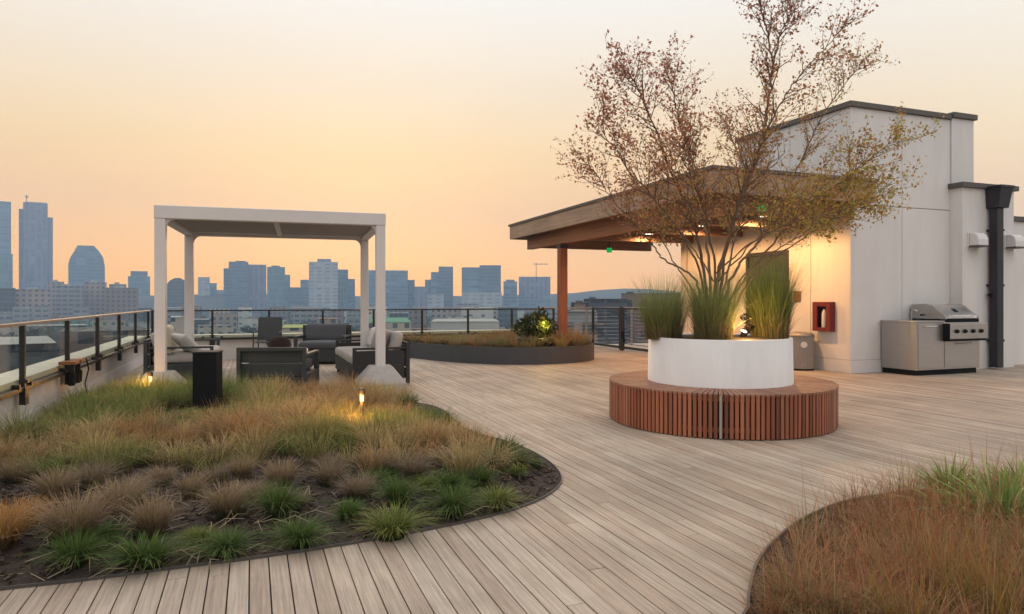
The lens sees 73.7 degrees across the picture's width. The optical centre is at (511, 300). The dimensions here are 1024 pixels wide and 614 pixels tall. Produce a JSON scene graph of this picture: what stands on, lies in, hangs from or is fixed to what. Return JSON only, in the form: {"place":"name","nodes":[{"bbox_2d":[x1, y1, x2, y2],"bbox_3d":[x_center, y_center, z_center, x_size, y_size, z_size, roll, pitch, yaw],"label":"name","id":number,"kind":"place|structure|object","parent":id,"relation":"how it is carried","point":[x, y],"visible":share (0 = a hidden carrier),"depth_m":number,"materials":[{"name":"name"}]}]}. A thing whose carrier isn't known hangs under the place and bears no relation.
{"place":"outdoors","nodes":[
{"label":"outdoors","id":0,"kind":"place"},
{"bbox_2d":[0,336,55,373],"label":"building","id":1,"kind":"structure","parent":0,"point":[40,349],"depth_m":53.16,"materials":[{"name":"concrete"}]},
{"bbox_2d":[83,281,106,326],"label":"city block","id":2,"kind":"structure","parent":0,"point":[94,296],"depth_m":539.77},
{"bbox_2d":[60,326,146,355],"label":"building","id":3,"kind":"structure","parent":0,"point":[82,338],"depth_m":77.86,"materials":[{"name":"grey concrete"}]},
{"bbox_2d":[128,271,149,295],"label":"office tower","id":4,"kind":"structure","parent":0,"point":[140,280],"depth_m":801.23,"materials":[{"name":"teal glass"}]},
{"bbox_2d":[138,289,678,320],"bbox_3d":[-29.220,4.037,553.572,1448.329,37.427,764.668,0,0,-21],"label":"hills","id":5,"kind":"structure","parent":0,"point":[211,301],"depth_m":825.63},
{"bbox_2d":[0,0,1023,295],"label":"sky","id":6,"kind":"structure","parent":0,"point":[442,119],"materials":[{"name":"orange"}]},
{"bbox_2d":[568,310,596,342],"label":"city block","id":7,"kind":"structure","parent":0,"point":[576,314],"depth_m":84.97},
{"bbox_2d":[621,263,711,339],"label":"fountain grass","id":8,"kind":"object","parent":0,"point":[661,320],"depth_m":6.96,"materials":[{"name":"plant"}]},
{"bbox_2d":[666,251,765,339],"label":"fountain grass","id":9,"kind":"object","parent":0,"point":[712,320],"depth_m":6.71,"materials":[{"name":"plant"}]},
{"bbox_2d":[723,252,816,338],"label":"fountain grass","id":10,"kind":"object","parent":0,"point":[769,317],"depth_m":7.00,"materials":[{"name":"plant"}]},
{"label":"city ground","id":11,"kind":"structure","parent":0,"visible":0},
{"bbox_2d":[0,201,12,287],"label":"office tower","id":12,"kind":"structure","parent":11,"relation":"on","point":[6,268],"depth_m":767.46,"materials":[{"name":"blue glass"}]},
{"bbox_2d":[0,288,15,320],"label":"city block","id":13,"kind":"structure","parent":11,"relation":"on","point":[7,299],"depth_m":455.43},
{"bbox_2d":[15,287,50,323],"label":"city block","id":14,"kind":"structure","parent":11,"relation":"on","point":[30,297],"depth_m":469.75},
{"bbox_2d":[19,195,52,288],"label":"office tower","id":15,"kind":"structure","parent":11,"relation":"on","point":[35,245],"depth_m":719.83,"materials":[{"name":"blue glass"}]},
{"bbox_2d":[53,284,83,321],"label":"city block","id":16,"kind":"structure","parent":11,"relation":"on","point":[67,298],"depth_m":519.73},
{"bbox_2d":[68,245,104,285],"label":"domed tower","id":17,"kind":"structure","parent":11,"relation":"on","point":[86,264],"depth_m":749.66,"materials":[{"name":"blue glass"}]},
{"bbox_2d":[104,286,137,325],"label":"city block","id":18,"kind":"structure","parent":11,"relation":"on","point":[119,299],"depth_m":500.10,"materials":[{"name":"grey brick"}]},
{"bbox_2d":[167,278,183,306],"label":"domed tower","id":19,"kind":"structure","parent":11,"relation":"on","point":[175,292],"depth_m":699.19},
{"bbox_2d":[198,277,223,295],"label":"office tower","id":20,"kind":"structure","parent":11,"relation":"on","point":[206,287],"depth_m":788.18,"materials":[{"name":"glass"}]},
{"bbox_2d":[198,324,233,333],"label":"building","id":21,"kind":"structure","parent":11,"relation":"on","point":[220,328],"depth_m":292.43,"materials":[{"name":"beige paint"}]},
{"bbox_2d":[224,261,265,316],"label":"office tower","id":22,"kind":"structure","parent":11,"relation":"on","point":[244,283],"depth_m":730.22,"materials":[{"name":"stone"}]},
{"bbox_2d":[267,266,289,317],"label":"office tower","id":23,"kind":"structure","parent":11,"relation":"on","point":[278,286],"depth_m":744.96,"materials":[{"name":"teal glass"}]},
{"bbox_2d":[0,312,556,356],"bbox_3d":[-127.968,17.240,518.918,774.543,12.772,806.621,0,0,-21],"label":"city greenery","id":24,"kind":"object","parent":11,"relation":"on","point":[427,325],"visible":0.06,"depth_m":418.44,"materials":[{"name":"green plant"}]},
{"bbox_2d":[290,280,308,303],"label":"office tower","id":25,"kind":"structure","parent":11,"relation":"on","point":[299,295],"depth_m":803.18,"materials":[{"name":"stone"}]},
{"bbox_2d":[292,307,320,323],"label":"building","id":26,"kind":"structure","parent":11,"relation":"on","point":[299,317],"depth_m":453.11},
{"bbox_2d":[309,259,337,317],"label":"office tower","id":27,"kind":"structure","parent":11,"relation":"on","point":[323,283],"depth_m":710.29,"materials":[{"name":"glass"}]},
{"bbox_2d":[338,269,354,315],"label":"office tower","id":28,"kind":"structure","parent":11,"relation":"on","point":[346,292],"depth_m":734.76,"materials":[{"name":"teal glass"}]},
{"bbox_2d":[369,317,410,331],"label":"building","id":29,"kind":"structure","parent":11,"relation":"on","point":[398,323],"depth_m":210.83,"materials":[{"name":"beige paint"}]},
{"bbox_2d":[369,270,414,317],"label":"office tower","id":30,"kind":"structure","parent":11,"relation":"on","point":[399,290],"depth_m":721.28,"materials":[{"name":"blue glass"}]},
{"bbox_2d":[415,286,443,321],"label":"office tower","id":31,"kind":"structure","parent":11,"relation":"on","point":[423,298],"depth_m":692.79,"materials":[{"name":"blue glass"}]},
{"bbox_2d":[425,266,452,307],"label":"office tower","id":32,"kind":"structure","parent":11,"relation":"on","point":[440,281],"depth_m":741.20,"materials":[{"name":"glass"}]},
{"bbox_2d":[431,319,499,330],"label":"building","id":33,"kind":"structure","parent":11,"relation":"on","point":[459,324],"depth_m":150.10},
{"bbox_2d":[461,307,492,318],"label":"building","id":34,"kind":"structure","parent":11,"relation":"on","point":[481,314],"depth_m":330.11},
{"bbox_2d":[462,265,501,306],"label":"office tower","id":35,"kind":"structure","parent":11,"relation":"on","point":[481,285],"depth_m":700.35,"materials":[{"name":"glass"}]},
{"bbox_2d":[503,280,516,306],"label":"office tower","id":36,"kind":"structure","parent":11,"relation":"on","point":[509,293],"depth_m":760.00,"materials":[{"name":"blue glass"}]},
{"bbox_2d":[519,277,549,312],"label":"office tower","id":37,"kind":"structure","parent":11,"relation":"on","point":[534,292],"depth_m":779.70,"materials":[{"name":"blue glass"}]},
{"bbox_2d":[584,297,626,343],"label":"city block","id":38,"kind":"structure","parent":11,"relation":"on","point":[593,301],"depth_m":139.92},
{"bbox_2d":[621,292,680,343],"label":"city block","id":39,"kind":"structure","parent":11,"relation":"on","point":[629,301],"depth_m":150.71,"materials":[{"name":"grey concrete"}]},
{"bbox_3d":[4.076,12.005,9.099,18.700,20.490,20.500,0,0,-21],"label":"host building","id":40,"kind":"object","parent":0,"visible":0},
{"bbox_2d":[203,363,317,613],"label":"roof slab","id":41,"kind":"structure","parent":40,"relation":"on","point":[249,589],"depth_m":3.00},
{"bbox_2d":[0,336,146,433],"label":"parapet wall","id":42,"kind":"structure","parent":41,"relation":"on","point":[128,363],"depth_m":7.72,"materials":[{"name":"concrete"}]},
{"bbox_2d":[0,310,149,404],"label":"glass railing","id":43,"kind":"object","parent":42,"relation":"attached to","point":[24,386],"visible":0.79,"depth_m":7.68,"materials":[{"name":"brown metal"}]},
{"bbox_2d":[148,329,520,359],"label":"parapet wall","id":44,"kind":"structure","parent":41,"relation":"on","point":[228,347],"depth_m":14.43,"materials":[{"name":"concrete"}]},
{"bbox_2d":[151,308,554,344],"bbox_3d":[-3.107,0.575,15.334,8.970,0.750,0.080,0,0,-21],"label":"glass railing","id":45,"kind":"object","parent":44,"relation":"attached to","point":[212,335],"visible":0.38,"depth_m":15.03,"materials":[{"name":"brown metal"}]},
{"bbox_2d":[0,343,1023,613],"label":"deck","id":46,"kind":"structure","parent":41,"relation":"on","point":[622,519],"depth_m":4.08,"materials":[{"name":"brown wood"}]},
{"bbox_2d":[143,333,220,379],"bbox_3d":[-5.379,0.866,11.273,0.970,0.768,2.200,0,0,-21],"label":"sofa","id":47,"kind":"object","parent":46,"relation":"on","point":[179,359],"visible":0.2,"depth_m":10.28,"materials":[{"name":"grey fabric"}]},
{"bbox_2d":[171,333,201,351],"bbox_3d":[-5.045,0.666,10.578,0.476,0.402,0.170,0,43,40],"label":"pillow","id":48,"kind":"object","parent":47,"relation":"on","point":[180,340],"visible":0.69,"depth_m":10.45,"materials":[{"name":"white fabric"}]},
{"bbox_2d":[192,350,222,410],"bbox_3d":[-3.206,0.892,7.194,0.260,0.715,0.260,0,0,-8],"label":"black bollard","id":49,"kind":"object","parent":46,"relation":"on","point":[207,376],"visible":0.69,"depth_m":7.08,"materials":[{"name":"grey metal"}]},
{"bbox_2d":[253,317,281,346],"bbox_3d":[-4.829,0.798,13.520,0.494,0.911,0.548,0,0,-9],"label":"sling chair","id":50,"kind":"object","parent":46,"relation":"on","point":[269,328],"visible":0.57,"depth_m":13.70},
{"bbox_2d":[140,205,406,390],"bbox_3d":[-3.558,0.015,10.381,3.460,2.470,3.080,0,0,-17],"label":"pergola","id":51,"kind":"object","parent":46,"relation":"on","point":[191,223],"visible":0.79,"depth_m":9.57,"materials":[{"name":"metal"}]},
{"bbox_2d":[236,347,318,390],"bbox_3d":[-3.135,0.930,9.224,0.880,0.640,0.840,0,0,-4],"label":"lounge chair","id":52,"kind":"object","parent":46,"relation":"on","point":[284,362],"visible":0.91,"depth_m":8.86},
{"bbox_2d":[0,366,557,505],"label":"meadow grass","id":53,"kind":"structure","parent":46,"relation":"on","point":[79,428],"depth_m":5.40,"materials":[{"name":"plant"}]},
{"bbox_2d":[0,402,560,586],"bbox_3d":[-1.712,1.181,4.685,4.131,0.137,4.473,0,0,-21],"label":"bark mulch","id":54,"kind":"object","parent":46,"relation":"on","point":[188,516],"visible":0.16,"depth_m":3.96,"materials":[{"name":"wood"}]},
{"bbox_2d":[0,455,41,483],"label":"grass tuft","id":55,"kind":"object","parent":54,"relation":"on","point":[8,475],"visible":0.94,"depth_m":4.34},
{"bbox_2d":[0,491,57,552],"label":"grass tuft","id":56,"kind":"object","parent":54,"relation":"on","point":[8,530],"visible":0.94,"depth_m":3.26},
{"bbox_2d":[0,491,66,528],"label":"grass tuft","id":57,"kind":"object","parent":54,"relation":"on","point":[21,505],"visible":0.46,"depth_m":3.51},
{"bbox_2d":[16,464,88,500],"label":"grass tuft","id":58,"kind":"object","parent":54,"relation":"on","point":[57,481],"visible":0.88,"depth_m":3.94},
{"bbox_2d":[15,522,125,574],"bbox_3d":[-1.990,1.121,3.147,0.576,0.207,0.563,0,0,-14],"label":"grass tuft","id":59,"kind":"object","parent":54,"relation":"on","point":[74,551],"visible":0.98,"depth_m":3.11,"materials":[{"name":"plant"}]},
{"bbox_2d":[2,477,153,548],"bbox_3d":[-2.144,1.031,3.325,1.050,0.324,0.709,0,0,-36],"label":"grass tuft","id":60,"kind":"object","parent":54,"relation":"on","point":[68,520],"visible":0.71,"depth_m":3.31,"materials":[{"name":"plant"}]},
{"bbox_2d":[48,515,139,552],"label":"grass tuft","id":61,"kind":"object","parent":54,"relation":"on","point":[108,531],"visible":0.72,"depth_m":3.36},
{"bbox_2d":[57,455,147,491],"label":"grass tuft","id":62,"kind":"object","parent":54,"relation":"on","point":[96,474],"visible":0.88,"depth_m":4.14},
{"bbox_2d":[74,472,162,515],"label":"grass tuft","id":63,"kind":"object","parent":54,"relation":"on","point":[119,490],"visible":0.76,"depth_m":3.71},
{"bbox_2d":[81,529,210,575],"bbox_3d":[-1.679,1.151,3.158,0.594,0.172,0.559,0,0,9],"label":"grass tuft","id":64,"kind":"object","parent":54,"relation":"on","point":[151,555],"visible":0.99,"depth_m":3.13,"materials":[{"name":"plant"}]},
{"bbox_2d":[102,483,200,540],"bbox_3d":[-1.836,1.063,3.447,0.518,0.264,0.491,0,0,-45],"label":"grass tuft","id":65,"kind":"object","parent":54,"relation":"on","point":[155,517],"visible":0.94,"depth_m":3.43,"materials":[{"name":"plant"}]},
{"bbox_2d":[132,462,188,490],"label":"grass tuft","id":66,"kind":"object","parent":54,"relation":"on","point":[162,474],"visible":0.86,"depth_m":4.28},
{"bbox_2d":[157,465,215,501],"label":"grass tuft","id":67,"kind":"object","parent":54,"relation":"on","point":[187,490],"visible":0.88,"depth_m":3.99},
{"bbox_2d":[172,523,227,545],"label":"grass tuft","id":68,"kind":"object","parent":54,"relation":"on","point":[195,533],"visible":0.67,"depth_m":3.39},
{"bbox_2d":[188,461,233,484],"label":"grass tuft","id":69,"kind":"object","parent":54,"relation":"on","point":[219,474],"visible":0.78,"depth_m":4.32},
{"bbox_2d":[159,519,274,569],"bbox_3d":[-1.391,1.162,3.304,0.623,0.164,0.702,0,0,45],"label":"grass tuft","id":70,"kind":"object","parent":54,"relation":"on","point":[220,547],"visible":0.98,"depth_m":3.29,"materials":[{"name":"plant"}]},
{"bbox_2d":[186,471,271,530],"bbox_3d":[-1.541,1.058,3.695,0.618,0.246,0.822,0,0,-9],"label":"grass tuft","id":71,"kind":"object","parent":54,"relation":"on","point":[223,508],"visible":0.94,"depth_m":3.67,"materials":[{"name":"plant"}]},
{"bbox_2d":[221,453,263,480],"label":"grass tuft","id":72,"kind":"object","parent":54,"relation":"on","point":[244,471],"visible":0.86,"depth_m":4.36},
{"bbox_2d":[1,478,497,580],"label":"dry stalks","id":73,"kind":"object","parent":54,"relation":"on","point":[52,542],"visible":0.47,"depth_m":3.57,"materials":[{"name":"plant"}]},
{"bbox_2d":[249,454,310,490],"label":"grass tuft","id":74,"kind":"object","parent":54,"relation":"on","point":[282,473],"visible":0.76,"depth_m":4.18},
{"bbox_2d":[232,474,330,522],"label":"grass tuft","id":75,"kind":"object","parent":54,"relation":"on","point":[279,506],"visible":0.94,"depth_m":3.71,"materials":[{"name":"plant"}]},
{"bbox_2d":[250,511,356,554],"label":"grass tuft","id":76,"kind":"object","parent":54,"relation":"on","point":[300,538],"visible":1,"depth_m":3.41,"materials":[{"name":"plant"}]},
{"bbox_2d":[299,456,362,487],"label":"grass tuft","id":77,"kind":"object","parent":54,"relation":"on","point":[327,474],"visible":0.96,"depth_m":4.29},
{"bbox_2d":[319,495,376,521],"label":"grass tuft","id":78,"kind":"object","parent":54,"relation":"on","point":[343,510],"visible":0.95,"depth_m":3.72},
{"bbox_2d":[325,469,385,501],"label":"grass tuft","id":79,"kind":"object","parent":54,"relation":"on","point":[358,493],"visible":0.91,"depth_m":4.04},
{"bbox_2d":[341,498,443,544],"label":"grass tuft","id":80,"kind":"object","parent":54,"relation":"on","point":[390,528],"visible":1,"depth_m":3.55,"materials":[{"name":"plant"}]},
{"bbox_2d":[356,471,433,507],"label":"grass tuft","id":81,"kind":"object","parent":54,"relation":"on","point":[395,491],"visible":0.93,"depth_m":3.98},
{"bbox_2d":[387,448,447,481],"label":"grass tuft","id":82,"kind":"object","parent":54,"relation":"on","point":[412,472],"visible":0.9,"depth_m":4.42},
{"bbox_2d":[407,463,481,493],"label":"grass tuft","id":83,"kind":"object","parent":54,"relation":"on","point":[454,480],"visible":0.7,"depth_m":4.22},
{"bbox_2d":[406,478,514,521],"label":"grass tuft","id":84,"kind":"object","parent":54,"relation":"on","point":[450,504],"visible":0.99,"depth_m":3.87,"materials":[{"name":"plant"}]},
{"bbox_2d":[459,463,508,487],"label":"grass tuft","id":85,"kind":"object","parent":54,"relation":"on","point":[485,478],"visible":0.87,"depth_m":4.35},
{"bbox_2d":[464,480,542,514],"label":"grass tuft","id":86,"kind":"object","parent":54,"relation":"on","point":[500,505],"visible":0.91,"depth_m":4.02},
{"bbox_2d":[0,402,561,590],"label":"bed edging","id":87,"kind":"object","parent":46,"relation":"on","point":[126,574],"visible":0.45,"depth_m":3.31,"materials":[{"name":"grey metal"}]},
{"bbox_2d":[294,324,351,361],"bbox_3d":[-3.781,0.866,13.686,0.980,0.768,0.840,0,0,-4],"label":"lounge chair","id":88,"kind":"object","parent":46,"relation":"on","point":[321,338],"visible":0.64,"depth_m":13.85,"materials":[{"name":"fabric"}]},
{"bbox_2d":[335,329,409,382],"bbox_3d":[-2.335,0.866,11.150,0.860,0.768,2.250,0,0,-21],"label":"sofa","id":89,"kind":"object","parent":46,"relation":"on","point":[356,358],"visible":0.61,"depth_m":10.24,"materials":[{"name":"fabric"}]},
{"bbox_2d":[405,342,593,364],"bbox_3d":[-0.324,1.083,14.676,4.227,0.335,3.301,0,0,-21],"label":"curved planter","id":90,"kind":"object","parent":46,"relation":"on","point":[484,354],"visible":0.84,"depth_m":13.46,"materials":[{"name":"grey stone"}]},
{"bbox_2d":[403,323,598,347],"bbox_3d":[-0.193,0.695,14.777,4.584,0.500,3.996,0,0,-21],"label":"planting","id":91,"kind":"object","parent":90,"relation":"on","point":[505,338],"visible":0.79,"depth_m":14.13,"materials":[{"name":"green plant"}]},
{"bbox_2d":[512,306,558,345],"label":"potted shrub","id":92,"kind":"object","parent":90,"relation":"on","point":[542,325],"visible":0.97,"depth_m":13.76,"materials":[{"name":"green plant"}]},
{"bbox_2d":[539,307,655,343],"bbox_3d":[2.719,0.720,18.807,4.320,1.060,0.050,0,0,-21],"label":"cable railing","id":93,"kind":"object","parent":46,"relation":"on","point":[587,320],"visible":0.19,"depth_m":18.64,"materials":[{"name":"metal"}]},
{"bbox_2d":[592,307,650,351],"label":"railing","id":94,"kind":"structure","parent":46,"relation":"on","point":[621,346],"depth_m":16.98,"materials":[{"name":"brown metal"}]},
{"bbox_2d":[508,165,878,337],"bbox_3d":[3.072,-0.282,13.473,3.800,3.065,7.810,0,0,-21],"label":"patio canopy","id":95,"kind":"object","parent":46,"relation":"on","point":[584,226],"visible":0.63,"depth_m":13.29,"materials":[{"name":"brown wood"}]},
{"bbox_2d":[648,333,793,391],"bbox_3d":[2.179,0.811,7.198,1.480,0.877,1.480,0,0,-21],"label":"tree planter","id":96,"kind":"object","parent":46,"relation":"on","point":[748,361],"visible":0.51,"depth_m":6.56,"materials":[{"name":"white concrete"}]},
{"bbox_2d":[550,0,943,312],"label":"multi stem tree","id":97,"kind":"object","parent":96,"relation":"in","point":[789,200],"visible":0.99,"depth_m":6.67,"materials":[{"name":"brown plant"}]},
{"bbox_2d":[609,370,838,439],"bbox_3d":[2.179,1.040,7.198,2.288,0.401,2.288,0,0,-21],"label":"round bench","id":98,"kind":"object","parent":46,"relation":"on","point":[802,406],"visible":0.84,"depth_m":6.23,"materials":[{"name":"red wood"}]},
{"bbox_2d":[789,332,814,370],"bbox_3d":[5.200,0.910,12.299,0.470,0.680,0.470,0,0,-21],"label":"waste bin","id":99,"kind":"object","parent":46,"relation":"on","point":[803,351],"visible":0.8,"depth_m":12.10,"materials":[{"name":"grey metal"}]},
{"bbox_2d":[742,489,927,613],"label":"bed edging","id":100,"kind":"object","parent":46,"relation":"on","point":[781,534],"visible":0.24,"depth_m":3.47,"materials":[{"name":"grey metal"}]},
{"bbox_2d":[681,100,1023,373],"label":"rooftop building","id":101,"kind":"structure","parent":46,"relation":"on","point":[866,279],"depth_m":12.31,"materials":[{"name":"paint"}]},
{"bbox_2d":[749,254,785,333],"bbox_3d":[5.054,0.175,13.528,0.015,2.110,1.052,0,0,-21],"label":"door","id":102,"kind":"structure","parent":101,"relation":"in","point":[782,259],"depth_m":13.43,"materials":[{"name":"brown paint"}]},
{"bbox_2d":[812,302,834,331],"bbox_3d":[5.519,0.290,12.095,0.120,0.520,0.400,0,0,-21],"label":"extinguisher cabinet","id":103,"kind":"object","parent":101,"relation":"attached to","point":[823,316],"visible":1,"depth_m":12.04,"materials":[{"name":"red metal"}]},
{"bbox_2d":[967,233,989,247],"bbox_3d":[8.385,-1.085,12.267,0.320,0.259,0.200,0,0,-21],"label":"wall vent hood","id":104,"kind":"object","parent":101,"relation":"attached to","point":[978,240],"visible":1,"depth_m":12.21,"materials":[{"name":"grey metal"}]},
{"bbox_2d":[697,429,1023,613],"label":"rusty grass","id":105,"kind":"structure","parent":46,"relation":"on","point":[814,591],"depth_m":2.85,"materials":[{"name":"plant"}]},
{"bbox_2d":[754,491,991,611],"bbox_3d":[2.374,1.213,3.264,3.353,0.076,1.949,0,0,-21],"label":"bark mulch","id":106,"kind":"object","parent":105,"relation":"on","point":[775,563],"visible":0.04,"depth_m":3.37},
{"bbox_2d":[847,537,967,613],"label":"stalk clump","id":107,"kind":"object","parent":105,"relation":"on","point":[906,607],"visible":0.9,"depth_m":2.33,"materials":[{"name":"brown plant"}]},
{"bbox_2d":[859,467,1017,528],"bbox_3d":[2.309,1.040,3.512,0.813,0.346,0.800,0,0,-9],"label":"lily clump","id":108,"kind":"object","parent":105,"relation":"on","point":[960,489],"visible":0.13,"depth_m":3.53,"materials":[{"name":"green plant"}]},
{"bbox_2d":[888,450,997,501],"bbox_3d":[2.654,1.051,4.064,0.754,0.346,0.823,0,0,1],"label":"lily clump","id":109,"kind":"object","parent":105,"relation":"on","point":[946,474],"visible":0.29,"depth_m":4.10,"materials":[{"name":"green plant"}]},
{"bbox_2d":[879,450,1023,536],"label":"lily clump","id":110,"kind":"object","parent":105,"relation":"on","point":[1007,495],"visible":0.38,"depth_m":3.44,"materials":[{"name":"green plant"}]},
{"bbox_2d":[901,512,1004,613],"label":"stalk clump","id":111,"kind":"object","parent":105,"relation":"on","point":[945,571],"visible":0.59,"depth_m":2.54,"materials":[{"name":"brown plant"}]},
{"bbox_2d":[945,515,1023,613],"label":"stalk clump","id":112,"kind":"object","parent":105,"relation":"on","point":[983,591],"visible":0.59,"depth_m":2.48,"materials":[{"name":"brown plant"}]},
{"bbox_2d":[959,527,1022,613],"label":"stalk clump","id":113,"kind":"object","parent":105,"relation":"on","point":[999,603],"visible":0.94,"depth_m":2.36,"materials":[{"name":"brown plant"}]},
{"bbox_2d":[880,304,987,375],"bbox_3d":[7.265,0.657,11.736,1.562,1.186,0.825,0,0,-21],"label":"barbecue grill","id":114,"kind":"object","parent":46,"relation":"on","point":[933,339],"visible":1,"depth_m":11.52,"materials":[{"name":"silver metal"}]},
{"bbox_2d":[918,324,942,368],"bbox_3d":[6.953,0.762,11.336,0.570,0.735,0.007,0,0,-21],"label":"side door","id":115,"kind":"structure","parent":114,"relation":"in","point":[930,339],"depth_m":11.33,"materials":[{"name":"silver metal"}]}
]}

